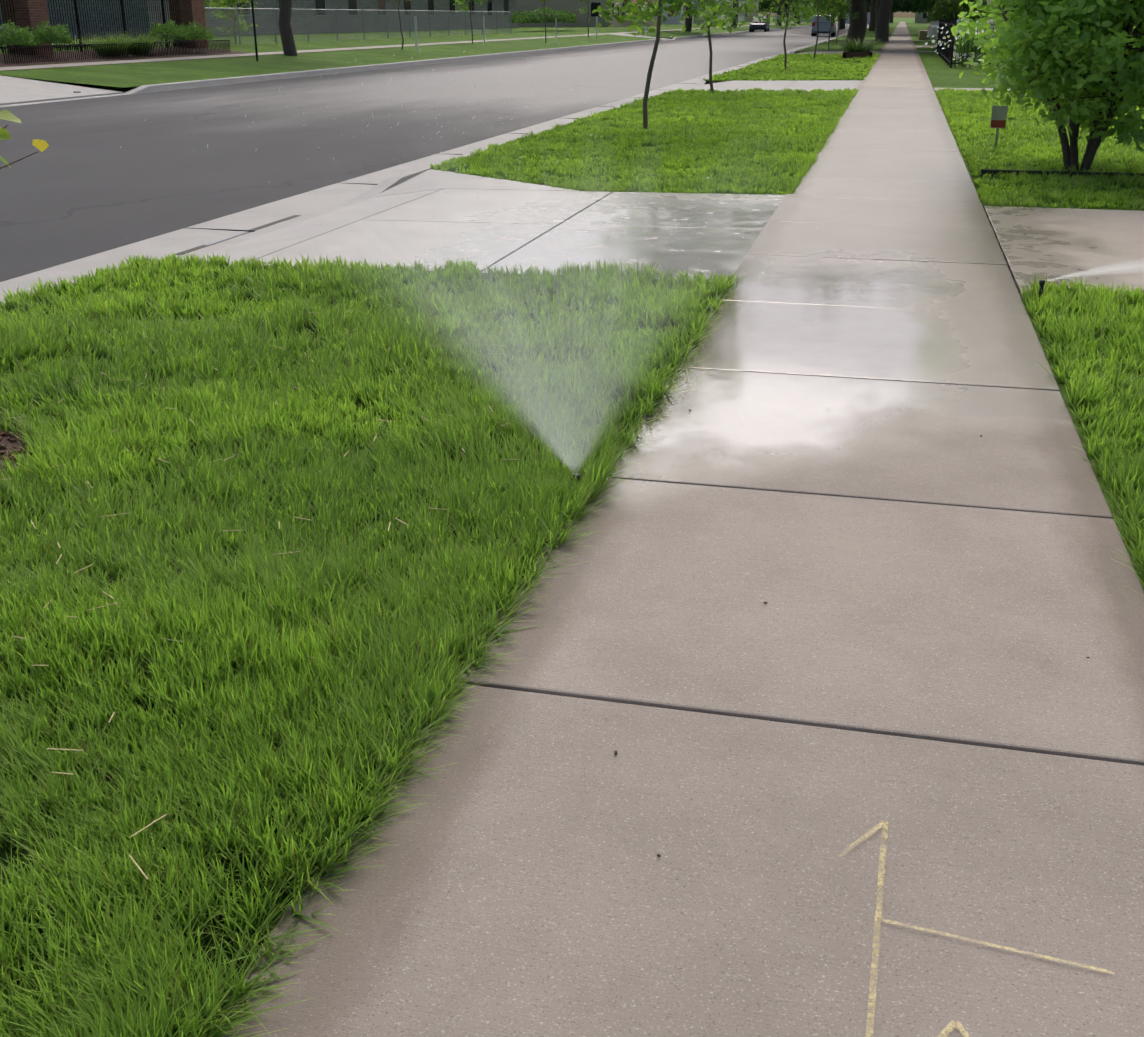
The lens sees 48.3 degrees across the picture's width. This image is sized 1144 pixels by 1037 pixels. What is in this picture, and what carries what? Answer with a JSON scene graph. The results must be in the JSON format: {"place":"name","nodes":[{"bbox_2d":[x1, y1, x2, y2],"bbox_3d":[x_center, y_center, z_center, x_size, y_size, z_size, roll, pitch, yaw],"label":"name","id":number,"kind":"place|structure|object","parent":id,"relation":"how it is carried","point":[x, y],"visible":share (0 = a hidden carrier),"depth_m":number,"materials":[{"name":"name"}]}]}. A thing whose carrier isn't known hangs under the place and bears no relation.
{"place":"outdoors","nodes":[
{"label":"outdoors","id":0,"kind":"place"},
{"bbox_2d":[0,110,48,168],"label":"twig","id":1,"kind":"object","parent":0,"point":[41,145],"depth_m":5.00,"materials":[{"name":"plant"}]},
{"bbox_2d":[204,0,230,17],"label":"scrub tree leaves","id":2,"kind":"object","parent":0,"point":[215,14],"depth_m":46.89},
{"bbox_2d":[0,33,670,105],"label":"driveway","id":3,"kind":"structure","parent":0,"point":[13,90],"depth_m":26.99,"materials":[{"name":"concrete"}]},
{"bbox_2d":[0,251,745,1036],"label":"verge lawn","id":4,"kind":"structure","parent":0,"point":[12,853],"depth_m":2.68,"materials":[{"name":"plant"}]},
{"bbox_2d":[0,429,30,474],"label":"mulch ring","id":5,"kind":"object","parent":4,"relation":"on","point":[6,442],"depth_m":4.65,"materials":[{"name":"soil"}]},
{"bbox_2d":[0,423,31,476],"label":"mulch chips","id":6,"kind":"object","parent":4,"relation":"on","point":[9,437],"visible":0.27,"depth_m":4.61,"materials":[{"name":"wood"}]},
{"bbox_2d":[0,280,600,879],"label":"dry clippings","id":7,"kind":"object","parent":4,"relation":"on","point":[224,530],"visible":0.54,"depth_m":3.68,"materials":[{"name":"beige plant"}]},
{"bbox_2d":[571,473,583,494],"bbox_3d":[0.013,-0.101,4.100,0.055,0.087,0.056,5,22,13],"label":"sprinkler head","id":8,"kind":"object","parent":4,"relation":"on","point":[577,477],"visible":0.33,"depth_m":4.08},
{"bbox_2d":[152,108,800,469],"bbox_3d":[-0.204,-1.349,5.686,2.856,1.090,2.841,16,27,35],"label":"water spray","id":9,"kind":"object","parent":8,"relation":"on","point":[544,400],"visible":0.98,"depth_m":4.61,"materials":[{"name":"liquid"}]},
{"bbox_2d":[0,22,804,70],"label":"sidewalk","id":10,"kind":"structure","parent":0,"point":[127,61],"depth_m":41.17,"materials":[{"name":"concrete"}]},
{"bbox_2d":[0,23,868,281],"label":"road","id":11,"kind":"structure","parent":0,"point":[99,175],"depth_m":18.15,"materials":[{"name":"asphalt"}]},
{"bbox_2d":[0,25,811,106],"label":"curb","id":12,"kind":"structure","parent":11,"relation":"on","point":[199,83],"depth_m":37.68,"materials":[{"name":"concrete"}]},
{"bbox_2d":[29,40,827,294],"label":"kerb joints","id":13,"kind":"object","parent":11,"relation":"on","point":[410,174],"visible":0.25,"depth_m":15.66,"materials":[{"name":"grey"}]},
{"bbox_2d":[749,16,769,29],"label":"car","id":14,"kind":"object","parent":11,"relation":"on","point":[757,25],"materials":[{"name":"metal"}]},
{"bbox_2d":[812,15,835,32],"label":"van","id":15,"kind":"object","parent":11,"relation":"on","point":[824,25],"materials":[{"name":"metal"}]},
{"bbox_2d":[1,18,914,281],"bbox_3d":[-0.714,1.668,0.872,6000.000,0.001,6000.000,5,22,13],"label":"ground","id":16,"kind":"structure","parent":0,"point":[125,89],"depth_m":42.85,"materials":[{"name":"plant"}]},
{"bbox_2d":[0,35,655,87],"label":"verge","id":17,"kind":"structure","parent":16,"relation":"on","point":[130,75],"depth_m":38.26,"materials":[{"name":"plant"}]},
{"bbox_2d":[251,0,257,60],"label":"sign pole","id":18,"kind":"object","parent":17,"relation":"on","point":[254,29],"depth_m":38.59,"materials":[{"name":"black metal"}]},
{"bbox_2d":[278,0,297,55],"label":"tree","id":19,"kind":"object","parent":17,"relation":"on","point":[286,32],"visible":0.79,"depth_m":42.41,"materials":[{"name":"wood"}]},
{"bbox_2d":[392,0,410,49],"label":"young wood","id":20,"kind":"object","parent":17,"relation":"on","point":[400,25],"depth_m":50.92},
{"bbox_2d":[453,0,487,43],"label":"young leaves","id":21,"kind":"object","parent":17,"relation":"on","point":[462,2],"depth_m":60.17,"materials":[{"name":"plant"}]},
{"bbox_2d":[414,16,596,50],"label":"tree stakes","id":22,"kind":"object","parent":17,"relation":"on","point":[416,40],"visible":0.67,"depth_m":60.69,"materials":[{"name":"white paint"}]},
{"bbox_2d":[541,0,548,42],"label":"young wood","id":23,"kind":"object","parent":17,"relation":"on","point":[545,19],"depth_m":67.35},
{"bbox_2d":[579,0,592,37],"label":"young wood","id":24,"kind":"object","parent":17,"relation":"on","point":[587,17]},
{"bbox_2d":[0,20,801,66],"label":"yard","id":25,"kind":"structure","parent":16,"relation":"on","point":[518,32],"depth_m":64.74,"materials":[{"name":"plant"}]},
{"bbox_2d":[0,47,250,65],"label":"bed","id":26,"kind":"object","parent":25,"relation":"on","point":[2,62],"visible":0.5,"depth_m":36.79,"materials":[{"name":"plant"}]},
{"bbox_2d":[0,20,39,45],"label":"shrub","id":27,"kind":"object","parent":26,"relation":"on","point":[12,32],"visible":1,"depth_m":33.16,"materials":[{"name":"green plant"}]},
{"bbox_2d":[19,19,74,44],"bbox_3d":[-14.418,-13.342,35.001,1.315,0.659,1.635,5,22,13],"label":"shrub","id":28,"kind":"object","parent":26,"relation":"on","point":[53,35],"visible":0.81,"depth_m":34.76,"materials":[{"name":"green plant"}]},
{"bbox_2d":[1,0,207,55],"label":"brick pillars","id":29,"kind":"structure","parent":26,"relation":"on","point":[30,13],"depth_m":35.54,"materials":[{"name":"brick"}]},
{"bbox_2d":[72,30,146,55],"bbox_3d":[-13.589,-14.005,37.426,2.954,0.803,2.846,5,22,13],"label":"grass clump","id":30,"kind":"object","parent":26,"relation":"on","point":[103,41],"visible":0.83,"depth_m":37.19,"materials":[{"name":"plant"}]},
{"bbox_2d":[0,0,230,63],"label":"iron fence","id":31,"kind":"object","parent":26,"relation":"on","point":[80,45],"visible":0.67,"depth_m":38.32,"materials":[{"name":"black"}]},
{"bbox_2d":[98,28,174,53],"bbox_3d":[-13.247,-14.634,39.017,2.802,0.788,2.663,14,25,31],"label":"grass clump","id":32,"kind":"object","parent":26,"relation":"on","point":[139,40],"visible":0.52,"depth_m":38.77,"materials":[{"name":"plant"}]},
{"bbox_2d":[147,19,192,40],"bbox_3d":[-12.860,-15.535,40.589,1.218,0.648,1.611,5,22,13],"label":"shrub","id":33,"kind":"object","parent":26,"relation":"on","point":[170,31],"visible":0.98,"depth_m":40.39,"materials":[{"name":"green plant"}]},
{"bbox_2d":[174,21,215,40],"bbox_3d":[-12.424,-16.002,41.849,1.386,0.610,1.650,5,22,13],"label":"shrub","id":34,"kind":"object","parent":26,"relation":"on","point":[202,34],"visible":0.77,"depth_m":41.70,"materials":[{"name":"green plant"}]},
{"bbox_2d":[207,0,256,42],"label":"scrub tree leaves","id":35,"kind":"object","parent":25,"relation":"on","point":[226,2],"depth_m":50.22,"materials":[{"name":"plant"}]},
{"bbox_2d":[0,0,517,37],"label":"stone building","id":36,"kind":"structure","parent":25,"relation":"on","point":[441,6],"depth_m":76.90,"materials":[{"name":"beige"}]},
{"bbox_2d":[205,0,508,15],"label":"windows","id":37,"kind":"structure","parent":36,"relation":"attached to","point":[320,4],"depth_m":90.06,"materials":[{"name":"glass"}]},
{"bbox_2d":[204,7,510,44],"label":"chain link posts","id":38,"kind":"object","parent":25,"relation":"on","point":[306,9],"visible":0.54,"depth_m":57.70,"materials":[{"name":"metal"}]},
{"bbox_2d":[204,9,510,44],"bbox_3d":[-16.675,-24.690,63.682,17.000,1.220,39.100,5,22,13],"label":"chain link","id":39,"kind":"object","parent":25,"relation":"on","point":[493,29],"visible":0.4,"depth_m":58.35,"materials":[{"name":"metal"}]},
{"bbox_2d":[507,7,576,23],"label":"hedge","id":40,"kind":"object","parent":25,"relation":"on","point":[535,16],"visible":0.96,"depth_m":89.52,"materials":[{"name":"green plant"}]},
{"bbox_2d":[518,0,658,26],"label":"tan building walls","id":41,"kind":"structure","parent":25,"relation":"on","point":[573,6],"depth_m":129.34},
{"bbox_2d":[591,3,657,15],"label":"tan building windows","id":42,"kind":"structure","parent":41,"relation":"in","point":[594,6],"depth_m":128.62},
{"bbox_2d":[661,0,693,23],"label":"house walls","id":43,"kind":"structure","parent":25,"relation":"on","point":[673,20],"depth_m":173.71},
{"bbox_2d":[693,0,712,23],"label":"house walls","id":44,"kind":"structure","parent":25,"relation":"on","point":[700,21],"depth_m":191.70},
{"bbox_2d":[712,0,729,22],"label":"house walls","id":45,"kind":"structure","parent":25,"relation":"on","point":[721,9],"depth_m":211.52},
{"bbox_2d":[729,0,744,21],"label":"house walls","id":46,"kind":"structure","parent":25,"relation":"on","point":[740,18],"depth_m":235.00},
{"bbox_2d":[744,0,758,21],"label":"house walls","id":47,"kind":"structure","parent":25,"relation":"on","point":[748,19],"depth_m":255.15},
{"bbox_2d":[775,12,814,22],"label":"house end walls","id":48,"kind":"structure","parent":25,"relation":"on","point":[811,19],"depth_m":299.00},
{"bbox_2d":[758,0,938,13],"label":"foliage","id":49,"kind":"object","parent":25,"relation":"on","point":[918,6],"visible":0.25,"depth_m":267.66,"materials":[{"name":"green plant"}]},
{"bbox_2d":[308,36,866,414],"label":"spray droplets","id":50,"kind":"object","parent":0,"point":[568,200],"visible":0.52,"depth_m":4.96,"materials":[{"name":"liquid"}]},
{"bbox_2d":[430,87,860,194],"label":"verge lawn","id":51,"kind":"structure","parent":0,"point":[660,145],"depth_m":14.72,"materials":[{"name":"plant"}]},
{"bbox_2d":[588,0,738,129],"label":"young tree leaves","id":52,"kind":"object","parent":51,"relation":"on","point":[648,15],"depth_m":17.04,"materials":[{"name":"plant"}]},
{"bbox_2d":[674,0,762,92],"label":"young tree leaves","id":53,"kind":"object","parent":51,"relation":"on","point":[738,9],"depth_m":24.69,"materials":[{"name":"plant"}]},
{"bbox_2d":[426,40,983,207],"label":"soil base","id":54,"kind":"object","parent":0,"point":[559,190],"depth_m":12.29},
{"bbox_2d":[0,27,868,304],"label":"curb","id":55,"kind":"structure","parent":54,"relation":"on","point":[179,240],"depth_m":11.01,"materials":[{"name":"concrete"}]},
{"bbox_2d":[204,231,250,245],"bbox_3d":[-3.055,-1.538,8.218,0.117,0.005,4.127,5,22,13],"label":"curb section","id":56,"kind":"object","parent":55,"relation":"on","point":[225,238],"depth_m":9.74,"materials":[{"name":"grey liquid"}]},
{"bbox_2d":[175,215,300,254],"bbox_3d":[-2.955,-1.664,8.544,0.060,0.004,5.200,5,22,13],"label":"gutter silt","id":57,"kind":"object","parent":55,"relation":"on","point":[255,229],"visible":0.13,"depth_m":10.16,"materials":[{"name":"soil"}]},
{"bbox_2d":[373,169,578,196],"bbox_3d":[-0.692,-3.236,12.319,2.000,0.115,1.630,5,22,13],"label":"driveway apron","id":58,"kind":"object","parent":55,"relation":"on","point":[409,185],"depth_m":12.03,"materials":[{"name":"concrete"}]},
{"bbox_2d":[448,170,793,194],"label":"verge lawn","id":59,"kind":"structure","parent":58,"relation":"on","point":[570,176],"depth_m":12.11,"materials":[{"name":"plant"}]},
{"bbox_2d":[186,189,784,281],"bbox_3d":[-0.468,-2.122,9.626,3.792,0.255,3.938,5,22,13],"label":"apron","id":60,"kind":"object","parent":54,"relation":"on","point":[267,246],"visible":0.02,"depth_m":9.26,"materials":[{"name":"concrete"}]},
{"bbox_2d":[203,22,1143,1036],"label":"sidewalk slabs","id":61,"kind":"structure","parent":54,"relation":"on","point":[931,650],"depth_m":2.78,"materials":[{"name":"concrete"}]},
{"bbox_2d":[204,519,607,1036],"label":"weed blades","id":62,"kind":"object","parent":61,"relation":"on","point":[425,727],"visible":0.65,"depth_m":2.37,"materials":[{"name":"green plant"}]},
{"bbox_2d":[565,283,738,527],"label":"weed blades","id":63,"kind":"object","parent":61,"relation":"on","point":[668,381],"visible":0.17,"depth_m":5.30,"materials":[{"name":"green plant"}]},
{"bbox_2d":[614,149,1089,856],"bbox_3d":[2.065,-1.806,8.459,1.362,0.004,13.736,5,22,13],"label":"walk debris","id":64,"kind":"object","parent":61,"relation":"on","point":[766,603],"visible":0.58,"depth_m":3.03,"materials":[{"name":"brown"}]},
{"bbox_2d":[839,821,1112,1036],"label":"chalk marks","id":65,"kind":"object","parent":61,"relation":"on","point":[1006,948],"visible":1,"depth_m":2.09},
{"bbox_2d":[689,80,860,91],"bbox_3d":[4.491,-9.641,28.735,3.792,0.255,5.088,5,22,13],"label":"apron","id":66,"kind":"object","parent":54,"relation":"on","point":[825,85],"depth_m":28.88,"materials":[{"name":"concrete"}]},
{"bbox_2d":[795,51,879,53],"bbox_3d":[11.310,-19.980,55.012,3.792,0.255,4.988,5,22,13],"label":"apron","id":67,"kind":"object","parent":54,"relation":"on","point":[831,52],"visible":0.08,"depth_m":55.71,"materials":[{"name":"concrete"}]},
{"bbox_2d":[845,12,869,23],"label":"house end walls","id":68,"kind":"structure","parent":54,"relation":"on","point":[868,21],"depth_m":295.73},
{"bbox_2d":[914,12,930,22],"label":"house end walls","id":69,"kind":"structure","parent":54,"relation":"on","point":[918,18],"depth_m":292.86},
{"bbox_2d":[625,21,837,37],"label":"verge","id":70,"kind":"structure","parent":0,"point":[677,33],"depth_m":118.64,"materials":[{"name":"plant"}]},
{"bbox_2d":[685,0,691,31],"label":"tree trunk","id":71,"kind":"object","parent":70,"relation":"on","point":[688,24],"visible":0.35,"depth_m":117.23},
{"bbox_2d":[731,0,738,27],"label":"tree trunk","id":72,"kind":"object","parent":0,"point":[737,5],"visible":0.38,"depth_m":153.31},
{"bbox_2d":[776,0,781,25],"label":"tree trunk","id":73,"kind":"object","parent":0,"point":[779,8],"visible":0.56,"depth_m":198.15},
{"bbox_2d":[705,52,879,80],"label":"verge lawn","id":74,"kind":"structure","parent":0,"point":[791,74],"depth_m":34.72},
{"bbox_2d":[744,0,816,69],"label":"young tree leaves","id":75,"kind":"object","parent":74,"relation":"on","point":[803,8],"depth_m":36.55,"materials":[{"name":"plant"}]},
{"bbox_2d":[784,0,851,57],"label":"young tree leaves","id":76,"kind":"object","parent":74,"relation":"on","point":[823,9],"depth_m":46.94,"materials":[{"name":"plant"}]},
{"bbox_2d":[843,51,872,58],"bbox_3d":[10.668,-17.303,47.609,1.050,0.220,1.400,5,22,13],"label":"planter","id":77,"kind":"object","parent":74,"relation":"on","point":[856,54],"visible":0.77,"depth_m":46.98,"materials":[{"name":"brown wood"}]},
{"bbox_2d":[830,35,882,51],"bbox_3d":[10.699,-17.676,47.474,2.581,0.674,3.116,5,22,13],"label":"planter plant","id":78,"kind":"object","parent":77,"relation":"in","point":[853,47],"visible":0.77,"depth_m":47.22,"materials":[{"name":"green plant"}]},
{"bbox_2d":[758,11,914,17],"label":"sky","id":79,"kind":"structure","parent":0,"point":[898,14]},
{"bbox_2d":[795,41,885,51],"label":"verge lawn","id":80,"kind":"structure","parent":0,"point":[833,46],"depth_m":65.07,"materials":[{"name":"plant"}]},
{"bbox_2d":[794,0,866,47],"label":"tree","id":81,"kind":"object","parent":80,"relation":"on","point":[857,28],"depth_m":61.75,"materials":[{"name":"wood"}]},
{"bbox_2d":[804,0,859,50],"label":"young tree leaves","id":82,"kind":"object","parent":80,"relation":"on","point":[836,12],"depth_m":58.39,"materials":[{"name":"plant"}]},
{"bbox_2d":[825,1,848,43],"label":"young tree leaves","id":83,"kind":"object","parent":80,"relation":"on","point":[844,11],"depth_m":72.09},
{"bbox_2d":[832,22,898,39],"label":"verge lawn","id":84,"kind":"structure","parent":0,"point":[869,35],"depth_m":118.50,"materials":[{"name":"plant"}]},
{"bbox_2d":[838,0,847,29],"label":"tree line wood","id":85,"kind":"object","parent":84,"relation":"on","point":[842,23],"visible":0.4,"depth_m":157.14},
{"bbox_2d":[868,0,876,30],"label":"tree trunk","id":86,"kind":"object","parent":84,"relation":"on","point":[872,25],"visible":0.9,"depth_m":136.05,"materials":[{"name":"wood"}]},
{"bbox_2d":[875,0,880,27],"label":"tree trunk","id":87,"kind":"object","parent":84,"relation":"on","point":[878,6],"visible":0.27,"depth_m":171.92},
{"bbox_2d":[875,0,892,41],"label":"tree trunk","id":88,"kind":"object","parent":84,"relation":"on","point":[882,21],"visible":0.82,"depth_m":77.86,"materials":[{"name":"wood"}]},
{"bbox_2d":[905,22,936,45],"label":"lawn","id":89,"kind":"structure","parent":0,"point":[914,28],"depth_m":132.22,"materials":[{"name":"plant"}]},
{"bbox_2d":[918,30,936,39],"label":"utility box","id":90,"kind":"object","parent":89,"relation":"on","point":[923,34],"visible":0.5,"depth_m":84.27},
{"bbox_2d":[927,0,987,21],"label":"foliage","id":91,"kind":"object","parent":89,"relation":"on","point":[944,9],"visible":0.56,"depth_m":59.36,"materials":[{"name":"green plant"}]},
{"bbox_2d":[928,12,995,38],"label":"white suv body","id":92,"kind":"object","parent":89,"relation":"on","point":[932,29],"visible":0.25,"depth_m":68.69,"materials":[{"name":"metal"}]},
{"bbox_2d":[916,47,935,50],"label":"lawn","id":93,"kind":"structure","parent":0,"point":[925,49],"depth_m":59.79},
{"bbox_2d":[933,88,1009,90],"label":"walk","id":94,"kind":"structure","parent":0,"point":[970,89],"depth_m":27.17,"materials":[{"name":"concrete"}]},
{"bbox_2d":[918,52,1028,87],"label":"lawn","id":95,"kind":"structure","parent":0,"point":[940,72],"depth_m":34.55,"materials":[{"name":"plant"}]},
{"bbox_2d":[925,30,983,66],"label":"flower heads","id":96,"kind":"object","parent":95,"relation":"on","point":[933,41],"visible":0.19,"depth_m":39.93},
{"bbox_2d":[939,19,992,59],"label":"flower heads","id":97,"kind":"object","parent":95,"relation":"on","point":[956,54],"visible":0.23,"depth_m":41.08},
{"bbox_2d":[936,12,1001,67],"bbox_3d":[16.672,-17.084,45.181,6.780,1.550,18.330,5,22,13],"label":"fence","id":98,"kind":"object","parent":95,"relation":"on","point":[946,54],"visible":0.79,"depth_m":41.24,"materials":[{"name":"black metal"}]},
{"bbox_2d":[946,27,998,66],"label":"flower heads","id":99,"kind":"object","parent":95,"relation":"on","point":[972,52],"visible":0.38,"depth_m":38.05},
{"bbox_2d":[956,33,990,55],"bbox_3d":[12.155,-14.286,38.366,1.100,0.644,1.584,5,22,13],"label":"flower bush","id":100,"kind":"object","parent":95,"relation":"on","point":[968,49],"visible":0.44,"depth_m":38.12,"materials":[{"name":"green plant"}]},
{"bbox_2d":[934,86,1143,210],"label":"lawn","id":101,"kind":"structure","parent":0,"point":[1019,185],"depth_m":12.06,"materials":[{"name":"plant"}]},
{"bbox_2d":[994,128,998,147],"bbox_3d":[4.922,-4.493,14.754,0.025,0.440,0.025,5,22,13],"label":"sign post","id":102,"kind":"object","parent":101,"relation":"on","point":[996,137],"visible":0.43,"depth_m":14.77,"materials":[{"name":"grey"}]},
{"bbox_2d":[990,106,1007,128],"bbox_3d":[4.916,-4.622,14.686,0.170,0.250,0.010,5,22,13],"label":"yard sign","id":103,"kind":"object","parent":102,"relation":"attached to","point":[999,112],"visible":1,"depth_m":14.67,"materials":[{"name":"grey"}]},
{"bbox_2d":[991,120,1005,127],"bbox_3d":[4.914,-4.549,14.706,0.160,0.080,0.005,5,22,13],"label":"yard sign band","id":104,"kind":"object","parent":103,"relation":"attached to","point":[998,123],"visible":1,"depth_m":14.70,"materials":[{"name":"red"}]},
{"bbox_2d":[951,0,1143,171],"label":"tree","id":105,"kind":"object","parent":101,"relation":"on","point":[1087,21],"depth_m":11.67,"materials":[{"name":"plant"}]},
{"bbox_2d":[980,169,1143,178],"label":"edging","id":106,"kind":"object","parent":101,"relation":"on","point":[1003,171],"visible":0.4,"depth_m":12.14,"materials":[{"name":"black"}]},
{"bbox_2d":[984,206,1143,300],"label":"driveway","id":107,"kind":"structure","parent":0,"point":[1054,243],"depth_m":8.61,"materials":[{"name":"concrete"}]},
{"bbox_2d":[1007,273,1143,591],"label":"lawn","id":108,"kind":"structure","parent":0,"point":[1100,480],"depth_m":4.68,"materials":[{"name":"plant"}]},
{"bbox_2d":[1038,280,1044,301],"bbox_3d":[2.493,-1.192,6.786,0.055,0.152,0.056,5,22,13],"label":"sprinkler head","id":109,"kind":"object","parent":108,"relation":"on","point":[1041,283],"visible":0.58,"depth_m":6.76},
{"bbox_2d":[1046,259,1143,280],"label":"water spray","id":110,"kind":"object","parent":109,"relation":"on","point":[1102,271],"visible":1,"depth_m":6.71,"materials":[{"name":"liquid"}]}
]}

